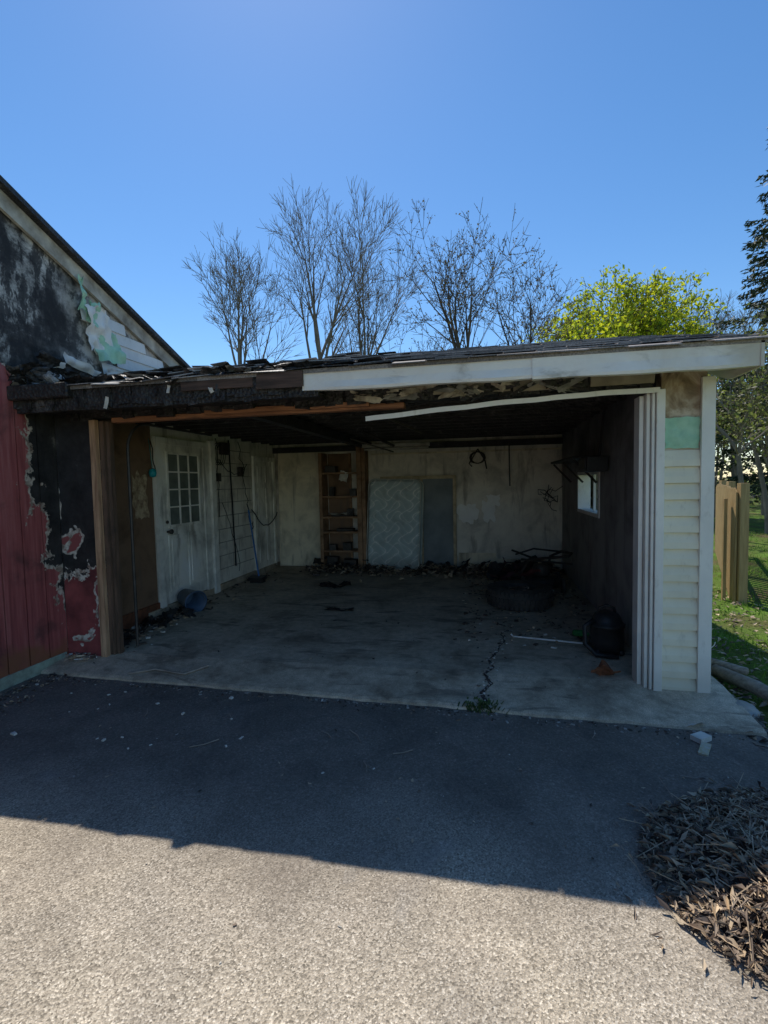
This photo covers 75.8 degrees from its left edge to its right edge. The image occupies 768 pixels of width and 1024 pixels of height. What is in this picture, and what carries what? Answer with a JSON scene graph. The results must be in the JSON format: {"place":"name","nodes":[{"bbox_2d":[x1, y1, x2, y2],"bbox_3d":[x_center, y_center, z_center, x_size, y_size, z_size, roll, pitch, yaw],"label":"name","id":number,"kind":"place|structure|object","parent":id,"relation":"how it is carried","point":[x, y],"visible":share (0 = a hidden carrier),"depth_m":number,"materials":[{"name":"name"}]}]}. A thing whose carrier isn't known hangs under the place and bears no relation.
{"place":"outdoors","nodes":[
{"label":"outdoors","id":0,"kind":"place"},
{"bbox_2d":[6,382,73,400],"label":"charred eave beam","id":1,"kind":"structure","parent":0,"point":[42,391],"depth_m":4.04,"materials":[{"name":"black wood"}]},
{"bbox_2d":[8,365,93,385],"bbox_3d":[-2.880,-1.125,4.453,0.567,0.365,0.955,-1,3,11],"label":"charred corner debris","id":2,"kind":"object","parent":1,"relation":"on","point":[30,375],"visible":0.16,"depth_m":4.15,"materials":[{"name":"black wood"}]},
{"bbox_2d":[126,423,211,645],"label":"door track","id":3,"kind":"structure","parent":0,"point":[131,516],"depth_m":4.72,"materials":[{"name":"metal"}]},
{"bbox_2d":[58,377,652,421],"bbox_3d":[-0.538,-0.972,4.074,5.060,0.261,0.161,-1,3,11],"label":"charred header","id":4,"kind":"object","parent":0,"point":[333,398],"visible":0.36,"depth_m":4.01},
{"bbox_2d":[0,674,767,1023],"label":"driveway","id":5,"kind":"structure","parent":0,"point":[508,912],"depth_m":2.11,"materials":[{"name":"grey asphalt"}]},
{"bbox_2d":[0,652,66,691],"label":"foundation trim","id":6,"kind":"structure","parent":5,"relation":"on","point":[15,678],"depth_m":4.25,"materials":[{"name":"grey concrete"}]},
{"bbox_2d":[2,628,746,963],"bbox_3d":[-0.398,1.387,3.530,5.388,0.094,3.752,-1,3,11],"label":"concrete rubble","id":7,"kind":"object","parent":5,"relation":"on","point":[376,706],"visible":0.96,"depth_m":3.57,"materials":[{"name":"grey concrete"}]},
{"bbox_2d":[41,566,766,735],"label":"concrete slab","id":8,"kind":"structure","parent":5,"relation":"on","point":[345,666],"depth_m":4.47,"materials":[{"name":"grey concrete"}]},
{"bbox_2d":[54,414,110,655],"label":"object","id":9,"kind":"object","parent":8,"relation":"on","point":[77,524],"visible":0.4,"depth_m":4.58,"materials":[{"name":"black wood"}]},
{"bbox_2d":[89,420,123,656],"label":"jamb studs","id":10,"kind":"object","parent":9,"relation":"attached to","point":[112,622],"visible":0.98,"depth_m":4.55,"materials":[{"name":"brown wood"}]},
{"bbox_2d":[123,602,159,630],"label":"rotten sill","id":11,"kind":"structure","parent":8,"relation":"on","point":[129,620],"depth_m":5.59,"materials":[{"name":"wood"}]},
{"bbox_2d":[54,419,277,641],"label":"wall","id":12,"kind":"structure","parent":8,"relation":"on","point":[252,449],"depth_m":7.80,"materials":[{"name":"paint"}]},
{"bbox_2d":[100,419,157,614],"bbox_3d":[-2.869,0.064,5.328,0.014,2.140,1.160,-1,3,11],"label":"brown panel","id":13,"kind":"object","parent":12,"relation":"attached to","point":[144,545],"visible":0.34,"depth_m":5.58,"materials":[{"name":"brown wood"}]},
{"bbox_2d":[132,471,149,518],"bbox_3d":[-2.789,-0.198,5.648,0.012,0.569,0.285,-1,3,11],"label":"scorched patch","id":14,"kind":"object","parent":13,"relation":"attached to","point":[140,500],"visible":1,"depth_m":5.65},
{"bbox_2d":[148,439,156,476],"bbox_3d":[-2.713,-0.631,5.764,0.090,0.450,0.088,-1,3,11],"label":"hanging teal cup","id":15,"kind":"object","parent":12,"relation":"hanging from","point":[152,472],"visible":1,"depth_m":5.75,"materials":[{"name":"teal plastic"}]},
{"bbox_2d":[13,369,325,414],"bbox_3d":[-1.821,-0.952,4.093,2.781,0.224,0.411,-1,3,11],"label":"charred subfascia","id":16,"kind":"object","parent":12,"relation":"on","point":[129,398],"visible":0.71,"depth_m":3.94,"materials":[{"name":"black wood"}]},
{"bbox_2d":[11,359,370,410],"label":"burnt roofing scraps","id":17,"kind":"object","parent":16,"relation":"on","point":[224,368],"visible":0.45,"depth_m":3.94,"materials":[{"name":"grey wood"}]},
{"bbox_2d":[180,370,303,390],"bbox_3d":[-1.086,-0.974,3.727,1.012,0.120,0.028,0,3,13],"label":"scorched board","id":18,"kind":"object","parent":16,"relation":"attached to","point":[286,379],"visible":1,"depth_m":3.68,"materials":[{"name":"brown wood"}]},
{"bbox_2d":[111,402,404,423],"bbox_3d":[-1.151,-0.855,4.218,2.680,0.064,0.118,-1,3,11],"label":"exposed header lumber","id":19,"kind":"object","parent":16,"relation":"attached to","point":[263,411],"visible":0.93,"depth_m":4.15,"materials":[{"name":"brown wood"}]},
{"bbox_2d":[350,377,591,402],"bbox_3d":[0.616,-0.932,3.748,1.844,0.214,0.080,-1,3,11],"label":"peeling paint","id":20,"kind":"object","parent":16,"relation":"attached to","point":[467,392],"visible":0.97,"depth_m":3.75,"materials":[{"name":"brown paint"}]},
{"bbox_2d":[367,374,654,396],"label":"scorched header trim","id":21,"kind":"structure","parent":16,"relation":"attached to","point":[618,380],"depth_m":3.58,"materials":[{"name":"brown wood"}]},
{"bbox_2d":[365,387,659,420],"bbox_3d":[0.903,-0.798,3.677,2.122,0.156,0.050,-1,3,10],"label":"drooping trim strip","id":22,"kind":"object","parent":16,"relation":"attached to","point":[524,400],"visible":1,"depth_m":3.64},
{"bbox_2d":[151,436,213,607],"bbox_3d":[-2.609,0.100,6.484,0.044,2.080,1.160,-1,3,11],"label":"white side door","id":23,"kind":"structure","parent":12,"relation":"attached to","point":[184,557],"depth_m":6.35,"materials":[{"name":"paint"}]},
{"bbox_2d":[166,521,173,533],"bbox_3d":[-2.642,0.191,6.088,0.085,0.172,0.064,-1,3,11],"label":"door knob","id":24,"kind":"object","parent":23,"relation":"attached to","point":[171,531],"depth_m":6.08,"materials":[{"name":"black metal"}]},
{"bbox_2d":[165,451,201,527],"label":"door muntins","id":25,"kind":"object","parent":23,"relation":"attached to","point":[179,489],"depth_m":6.36,"materials":[{"name":"white wood"}]},
{"bbox_2d":[168,454,199,524],"bbox_3d":[-2.615,-0.298,6.440,0.008,0.880,0.660,-1,3,11],"label":"door glass","id":26,"kind":"object","parent":23,"relation":"in","point":[174,494],"visible":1,"depth_m":6.43,"materials":[{"name":"grey glass"}]},
{"bbox_2d":[149,438,277,570],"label":"hanging cables","id":27,"kind":"object","parent":12,"relation":"attached to","point":[217,464],"visible":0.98,"depth_m":7.64,"materials":[{"name":"black rubber"}]},
{"bbox_2d":[216,442,243,480],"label":"electrical boxes","id":28,"kind":"object","parent":12,"relation":"attached to","point":[225,448],"visible":0.93,"depth_m":7.39,"materials":[{"name":"metal"}]},
{"bbox_2d":[216,449,253,569],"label":"block joints","id":29,"kind":"object","parent":12,"relation":"attached to","point":[234,514],"visible":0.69,"depth_m":7.83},
{"bbox_2d":[251,456,277,571],"bbox_3d":[-2.132,0.020,8.847,0.040,2.000,0.860,-1,3,11],"label":"panel door","id":30,"kind":"structure","parent":12,"relation":"attached to","point":[264,495],"depth_m":8.80,"materials":[{"name":"paint"}]},
{"bbox_2d":[177,589,206,612],"bbox_3d":[-2.431,1.097,6.173,0.290,0.290,0.308,10,10,41],"label":"plastic bucket","id":31,"kind":"object","parent":8,"relation":"on","point":[196,601],"visible":0.93,"depth_m":6.19,"materials":[{"name":"plastic"}]},
{"bbox_2d":[206,441,220,593],"bbox_3d":[-2.465,0.079,7.129,0.070,2.200,0.120,-1,3,11],"label":"white post","id":32,"kind":"object","parent":8,"relation":"on","point":[214,514],"visible":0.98,"depth_m":7.10,"materials":[{"name":"paint"}]},
{"bbox_2d":[149,561,279,616],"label":"curb","id":33,"kind":"structure","parent":8,"relation":"on","point":[224,585],"depth_m":7.52,"materials":[{"name":"concrete"}]},
{"bbox_2d":[248,510,266,582],"bbox_3d":[-2.067,0.549,7.911,0.337,1.153,0.278,-1,3,11],"label":"push broom","id":34,"kind":"object","parent":8,"relation":"on","point":[258,578],"visible":1,"depth_m":7.91,"materials":[{"name":"black plastic"}]},
{"bbox_2d":[63,562,595,663],"bbox_3d":[-0.015,1.070,6.390,5.134,0.256,5.060,-1,3,11],"label":"floor debris","id":35,"kind":"object","parent":8,"relation":"on","point":[448,569],"visible":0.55,"depth_m":7.63,"materials":[{"name":"black plant"}]},
{"bbox_2d":[319,581,353,610],"bbox_3d":[-0.669,1.145,6.772,0.513,0.192,1.666,-1,3,-4],"label":"burnt rag","id":36,"kind":"object","parent":8,"relation":"on","point":[330,584],"visible":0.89,"depth_m":7.31,"materials":[{"name":"black fabric"}]},
{"bbox_2d":[318,447,368,569],"bbox_3d":[-0.714,-0.091,8.948,0.840,2.250,0.355,-1,3,11],"label":"wooden shelf unit","id":37,"kind":"object","parent":8,"relation":"on","point":[335,480],"visible":0.91,"depth_m":8.91,"materials":[{"name":"brown wood"}]},
{"bbox_2d":[123,555,564,645],"bbox_3d":[-0.505,0.956,7.589,6.815,0.471,3.276,-3,4,-25],"label":"burnt heap","id":38,"kind":"object","parent":8,"relation":"on","point":[496,570],"visible":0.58,"depth_m":7.48,"materials":[{"name":"wood"}]},
{"bbox_2d":[366,479,423,570],"bbox_3d":[0.189,0.211,8.700,0.979,1.584,0.236,2,0,19],"label":"mattress","id":39,"kind":"object","parent":8,"relation":"on","point":[395,528],"visible":0.91,"depth_m":8.59,"materials":[{"name":"grey fabric"}]},
{"bbox_2d":[274,434,561,568],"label":"back wall","id":40,"kind":"structure","parent":8,"relation":"on","point":[527,517],"depth_m":8.59,"materials":[{"name":"paint"}]},
{"bbox_2d":[278,452,321,564],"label":"beige wall panel","id":41,"kind":"structure","parent":40,"relation":"attached to","point":[299,512],"depth_m":9.26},
{"bbox_2d":[371,447,560,568],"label":"back wall trim","id":42,"kind":"structure","parent":40,"relation":"attached to","point":[477,558],"depth_m":8.67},
{"bbox_2d":[456,494,499,523],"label":"bare wall patches","id":43,"kind":"object","parent":40,"relation":"attached to","point":[468,513],"visible":0.75,"depth_m":8.65,"materials":[{"name":"paint"}]},
{"bbox_2d":[380,475,456,567],"bbox_3d":[0.613,0.176,8.791,1.340,1.640,0.100,-1,3,11],"label":"framed gray panel","id":44,"kind":"object","parent":8,"relation":"on","point":[439,544],"visible":0.48,"depth_m":8.70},
{"bbox_2d":[453,696,509,714],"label":"weeds","id":45,"kind":"object","parent":8,"relation":"on","point":[486,703],"visible":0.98,"depth_m":3.51,"materials":[{"name":"green plant"}]},
{"bbox_2d":[480,631,504,700],"bbox_3d":[0.965,1.297,4.313,0.109,0.052,1.628,0,4,19],"label":"slab crack","id":46,"kind":"object","parent":8,"relation":"on","point":[487,686],"visible":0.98,"depth_m":3.92,"materials":[{"name":"black concrete"}]},
{"bbox_2d":[485,580,554,611],"bbox_3d":[1.679,1.028,6.115,0.825,0.253,0.825,-1,3,11],"label":"car tire","id":47,"kind":"object","parent":8,"relation":"on","point":[536,596],"visible":0.97,"depth_m":5.82,"materials":[{"name":"rubber"}]},
{"bbox_2d":[511,548,572,593],"bbox_3d":[2.241,0.809,6.990,0.810,0.562,0.770,-1,3,11],"label":"lawn mower","id":48,"kind":"object","parent":8,"relation":"on","point":[539,572],"visible":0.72,"depth_m":6.85,"materials":[{"name":"metal"}]},
{"bbox_2d":[510,633,582,643],"bbox_3d":[1.556,1.218,4.739,0.672,0.034,0.027,0,4,24],"label":"white rod","id":49,"kind":"object","parent":8,"relation":"on","point":[511,634],"visible":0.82,"depth_m":4.73,"materials":[{"name":"plastic"}]},
{"bbox_2d":[562,424,578,587],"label":"wall","id":50,"kind":"structure","parent":8,"relation":"on","point":[570,516],"depth_m":7.53,"materials":[{"name":"black wood"}]},
{"bbox_2d":[553,459,596,482],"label":"shelf brackets","id":51,"kind":"object","parent":50,"relation":"attached to","point":[573,472],"visible":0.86,"depth_m":6.51,"materials":[{"name":"metal"}]},
{"bbox_2d":[551,455,597,463],"bbox_3d":[2.494,-0.687,6.556,0.290,0.030,1.900,-1,3,11],"label":"wall shelf","id":52,"kind":"object","parent":51,"relation":"on","point":[568,460],"depth_m":6.24,"materials":[{"name":"black wood"}]},
{"bbox_2d":[572,630,588,636],"bbox_3d":[1.921,1.182,4.773,0.066,0.081,0.204,-3,4,-28],"label":"green bottle","id":53,"kind":"object","parent":8,"relation":"on","point":[577,633],"visible":0.61,"depth_m":4.79,"materials":[{"name":"green glass"}]},
{"bbox_2d":[579,512,598,609],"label":"wall below","id":54,"kind":"structure","parent":8,"relation":"on","point":[589,557],"depth_m":6.23,"materials":[{"name":"black wood"}]},
{"bbox_2d":[577,472,599,517],"bbox_3d":[2.666,-0.243,6.268,0.165,0.550,1.310,-1,3,11],"label":"window frame","id":55,"kind":"object","parent":54,"relation":"on","point":[583,496],"visible":0.63,"depth_m":6.84,"materials":[{"name":"white wood"}]},
{"bbox_2d":[579,414,599,471],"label":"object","id":56,"kind":"structure","parent":55,"relation":"on","point":[589,434],"depth_m":6.16,"materials":[{"name":"black wood"}]},
{"bbox_2d":[590,475,597,509],"bbox_3d":[2.768,-0.017,6.058,0.115,2.400,4.950,-1,3,11],"label":"side siding","id":57,"kind":"object","parent":8,"relation":"on","point":[591,506],"visible":0.03,"depth_m":7.18,"materials":[{"name":"plastic"}]},
{"bbox_2d":[696,376,715,692],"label":"corner trim","id":58,"kind":"structure","parent":57,"relation":"attached to","point":[706,499],"depth_m":3.49,"materials":[{"name":"white wood"}]},
{"bbox_2d":[582,604,625,658],"bbox_3d":[1.958,1.032,4.359,0.316,0.436,0.384,2,4,40],"label":"shop vacuum","id":59,"kind":"object","parent":8,"relation":"on","point":[606,635],"visible":1,"depth_m":4.28,"materials":[{"name":"black plastic"}]},
{"bbox_2d":[591,659,620,675],"bbox_3d":[1.724,1.243,3.842,0.195,0.166,0.170,-4,5,-41],"label":"rusty scrap funnel","id":60,"kind":"object","parent":8,"relation":"on","point":[603,668],"visible":0.96,"depth_m":3.84,"materials":[{"name":"metal"}]},
{"bbox_2d":[599,374,655,648],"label":"wall front","id":61,"kind":"structure","parent":8,"relation":"on","point":[616,537],"depth_m":4.87,"materials":[{"name":"black wood"}]},
{"bbox_2d":[579,407,607,471],"bbox_3d":[2.252,-0.774,5.322,0.230,0.680,0.400,-1,3,11],"label":"burnt speaker box","id":62,"kind":"object","parent":61,"relation":"attached to","point":[599,463],"visible":1,"depth_m":5.16,"materials":[{"name":"black plastic"}]},
{"bbox_2d":[632,389,665,690],"bbox_3d":[1.939,0.233,3.651,0.102,2.220,0.257,-3,4,-22],"label":"door frame","id":63,"kind":"object","parent":8,"relation":"on","point":[648,510],"visible":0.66,"depth_m":3.60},
{"bbox_2d":[656,371,707,632],"bbox_3d":[2.164,0.125,3.618,0.300,2.390,0.120,-1,3,11],"label":"facade right sheathing","id":64,"kind":"object","parent":8,"relation":"on","point":[683,394],"visible":0.02,"depth_m":3.50,"materials":[{"name":"beige wood"}]},
{"bbox_2d":[662,450,699,691],"bbox_3d":[2.137,0.446,3.563,0.238,1.778,0.033,-1,3,11],"label":"front siding","id":65,"kind":"object","parent":64,"relation":"attached to","point":[681,557],"visible":0.93,"depth_m":3.56,"materials":[{"name":"plastic"}]},
{"bbox_2d":[665,416,699,448],"bbox_3d":[2.119,-0.563,3.505,0.234,0.228,0.015,-1,3,11],"label":"housewrap patch","id":66,"kind":"object","parent":64,"relation":"attached to","point":[682,432],"visible":0.98,"depth_m":3.50,"materials":[{"name":"green plastic"}]},
{"bbox_2d":[129,665,741,788],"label":"fallen twigs","id":67,"kind":"object","parent":5,"relation":"on","point":[175,672],"visible":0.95,"depth_m":3.60,"materials":[{"name":"brown wood"}]},
{"bbox_2d":[610,772,767,987],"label":"leaf pile","id":68,"kind":"object","parent":5,"relation":"on","point":[715,861],"visible":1,"depth_m":1.98,"materials":[{"name":"brown plant"}]},
{"bbox_2d":[687,722,711,756],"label":"torn carton litter","id":69,"kind":"object","parent":5,"relation":"on","point":[701,738],"visible":1,"depth_m":3.01,"materials":[{"name":"paper"}]},
{"bbox_2d":[0,0,767,478],"label":"sky","id":70,"kind":"structure","parent":0,"point":[633,134],"materials":[{"name":"blue"}]},
{"bbox_2d":[70,337,767,389],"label":"roof deck","id":71,"kind":"structure","parent":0,"point":[525,356],"depth_m":3.39,"materials":[{"name":"black wood"}]},
{"bbox_2d":[64,332,767,384],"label":"roof shingles","id":72,"kind":"object","parent":71,"relation":"on","point":[344,359],"visible":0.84,"depth_m":3.87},
{"bbox_2d":[302,342,760,390],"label":"white fascia","id":73,"kind":"structure","parent":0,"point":[718,357],"depth_m":3.29,"materials":[{"name":"white wood"}]},
{"bbox_2d":[708,340,764,378],"bbox_3d":[2.880,-1.527,5.755,0.020,0.945,5.610,-1,3,11],"label":"rake board","id":74,"kind":"object","parent":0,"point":[730,374],"visible":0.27,"depth_m":3.32,"materials":[{"name":"white wood"}]},
{"bbox_2d":[711,481,767,729],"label":"ground","id":75,"kind":"structure","parent":0,"point":[756,520],"depth_m":5.73,"materials":[{"name":"green plant"}]},
{"bbox_2d":[182,222,315,364],"bbox_3d":[-3.954,-4.027,15.756,3.896,9.740,3.696,-1,3,11],"label":"bare tree","id":76,"kind":"object","parent":75,"relation":"on","point":[238,306],"visible":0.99,"depth_m":15.35,"materials":[{"name":"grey plant"}]},
{"bbox_2d":[257,175,394,358],"bbox_3d":[-1.857,-5.135,17.069,4.410,11.709,5.109,-1,3,11],"label":"bare tree","id":77,"kind":"object","parent":75,"relation":"on","point":[329,339],"visible":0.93,"depth_m":16.45,"materials":[{"name":"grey plant"}]},
{"bbox_2d":[313,176,433,354],"bbox_3d":[-0.580,-4.853,17.553,3.750,11.036,5.787,0,4,24],"label":"bare tree","id":78,"kind":"object","parent":75,"relation":"on","point":[359,329],"visible":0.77,"depth_m":17.41,"materials":[{"name":"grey plant"}]},
{"bbox_2d":[0,586,767,858],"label":"scattered leaves","id":79,"kind":"object","parent":75,"relation":"on","point":[763,703],"visible":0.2,"depth_m":4.11,"materials":[{"name":"brown plant"}]},
{"bbox_2d":[358,309,452,354],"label":"budding tree","id":80,"kind":"object","parent":75,"relation":"on","point":[427,341],"visible":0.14,"depth_m":15.68,"materials":[{"name":"brown plant"}]},
{"bbox_2d":[376,198,540,350],"bbox_3d":[2.253,-4.419,15.221,4.876,10.342,5.597,-1,3,11],"label":"budding tree","id":81,"kind":"object","parent":75,"relation":"on","point":[455,331],"visible":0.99,"depth_m":14.48,"materials":[{"name":"brown plant"}]},
{"bbox_2d":[444,234,594,346],"bbox_3d":[4.626,-3.778,15.389,5.025,8.930,3.532,-3,4,-30],"label":"budding tree","id":82,"kind":"object","parent":75,"relation":"on","point":[526,325],"visible":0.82,"depth_m":14.88,"materials":[{"name":"brown plant"}]},
{"bbox_2d":[522,262,689,501],"bbox_3d":[8.999,-4.954,20.516,6.780,10.498,5.920,-1,3,11],"label":"maple tree","id":83,"kind":"object","parent":75,"relation":"on","point":[648,327],"visible":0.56,"depth_m":19.38,"materials":[{"name":"green plant"}]},
{"bbox_2d":[526,269,734,339],"bbox_3d":[10.538,-5.313,22.353,7.990,10.930,7.297,-1,3,11],"label":"maple tree","id":84,"kind":"object","parent":75,"relation":"on","point":[691,326],"visible":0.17,"depth_m":20.35,"materials":[{"name":"green plant"}]},
{"bbox_2d":[684,289,741,383],"bbox_3d":[14.692,-5.013,23.867,4.269,9.969,5.344,-2,3,-13],"label":"bare tree","id":85,"kind":"object","parent":75,"relation":"on","point":[720,304],"visible":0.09,"depth_m":22.02,"materials":[{"name":"plant"}]},
{"bbox_2d":[682,292,767,488],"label":"bare tree","id":86,"kind":"object","parent":75,"relation":"on","point":[735,469],"visible":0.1,"depth_m":23.04,"materials":[{"name":"plant"}]},
{"bbox_2d":[694,296,767,533],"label":"woodland","id":87,"kind":"object","parent":75,"relation":"on","point":[759,403],"visible":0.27,"depth_m":13.35,"materials":[{"name":"green plant"}]},
{"bbox_2d":[715,480,749,604],"bbox_3d":[5.840,0.252,8.461,0.271,1.550,5.130,1,4,32],"label":"wooden fence","id":88,"kind":"object","parent":75,"relation":"on","point":[732,527],"visible":0.98,"depth_m":6.38,"materials":[{"name":"brown wood"}]},
{"bbox_2d":[711,658,767,700],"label":"rotten log","id":89,"kind":"object","parent":75,"relation":"on","point":[730,673],"visible":0.81,"depth_m":3.78,"materials":[{"name":"brown wood"}]},
{"bbox_2d":[715,127,767,495],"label":"spruce tree","id":90,"kind":"object","parent":75,"relation":"on","point":[762,288],"visible":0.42,"depth_m":15.70,"materials":[{"name":"green plant"}]},
{"bbox_2d":[736,699,760,717],"bbox_3d":[2.489,1.368,3.422,0.206,0.107,0.217,-1,3,11],"label":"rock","id":91,"kind":"object","parent":75,"relation":"on","point":[751,709],"visible":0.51,"depth_m":3.36,"materials":[{"name":"grey stone"}]},
{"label":"far walls","id":92,"kind":"object","parent":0,"visible":0},
{"bbox_2d":[0,175,189,367],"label":"roof and rake","id":93,"kind":"structure","parent":92,"relation":"on","point":[28,219],"depth_m":4.78,"materials":[{"name":"grey wood"}]},
{"bbox_2d":[5,274,125,376],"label":"melted siding sheets","id":94,"kind":"object","parent":93,"relation":"on","point":[97,318],"visible":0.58,"depth_m":4.89,"materials":[{"name":"plastic"}]},
{"bbox_2d":[0,210,166,375],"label":"gable wall","id":95,"kind":"structure","parent":93,"relation":"attached to","point":[40,294],"depth_m":4.40,"materials":[{"name":"black wood"}]},
{"bbox_2d":[80,308,163,374],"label":"gable clapboards","id":96,"kind":"object","parent":95,"relation":"attached to","point":[137,359],"visible":0.4,"depth_m":5.50,"materials":[{"name":"white wood"}]},
{"bbox_2d":[135,394,626,453],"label":"ceiling joists","id":97,"kind":"object","parent":93,"relation":"attached to","point":[554,417],"visible":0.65,"depth_m":6.36,"materials":[{"name":"black wood"}]},
{"bbox_2d":[362,442,429,450],"bbox_3d":[0.193,-1.063,8.031,1.100,0.098,0.120,-1,3,11],"label":"fluorescent fixture","id":98,"kind":"object","parent":97,"relation":"attached to","point":[408,445],"visible":1,"depth_m":7.99,"materials":[{"name":"metal"}]},
{"bbox_2d":[350,418,562,510],"bbox_3d":[0.963,-0.581,7.382,3.675,1.278,1.702,-4,5,-42],"label":"hanging debris","id":99,"kind":"object","parent":97,"relation":"hanging from","point":[482,454],"visible":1,"depth_m":7.95,"materials":[{"name":"metal"}]},
{"bbox_3d":[-4.184,0.420,-0.711,0.136,2.680,10.900,-1,3,11],"label":"wall backing","id":100,"kind":"object","parent":92,"relation":"attached to","visible":0},
{"bbox_2d":[0,363,67,678],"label":"red siding boards","id":101,"kind":"object","parent":100,"relation":"attached to","point":[33,625],"visible":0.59,"depth_m":4.29,"materials":[{"name":"red wood"}]}
]}

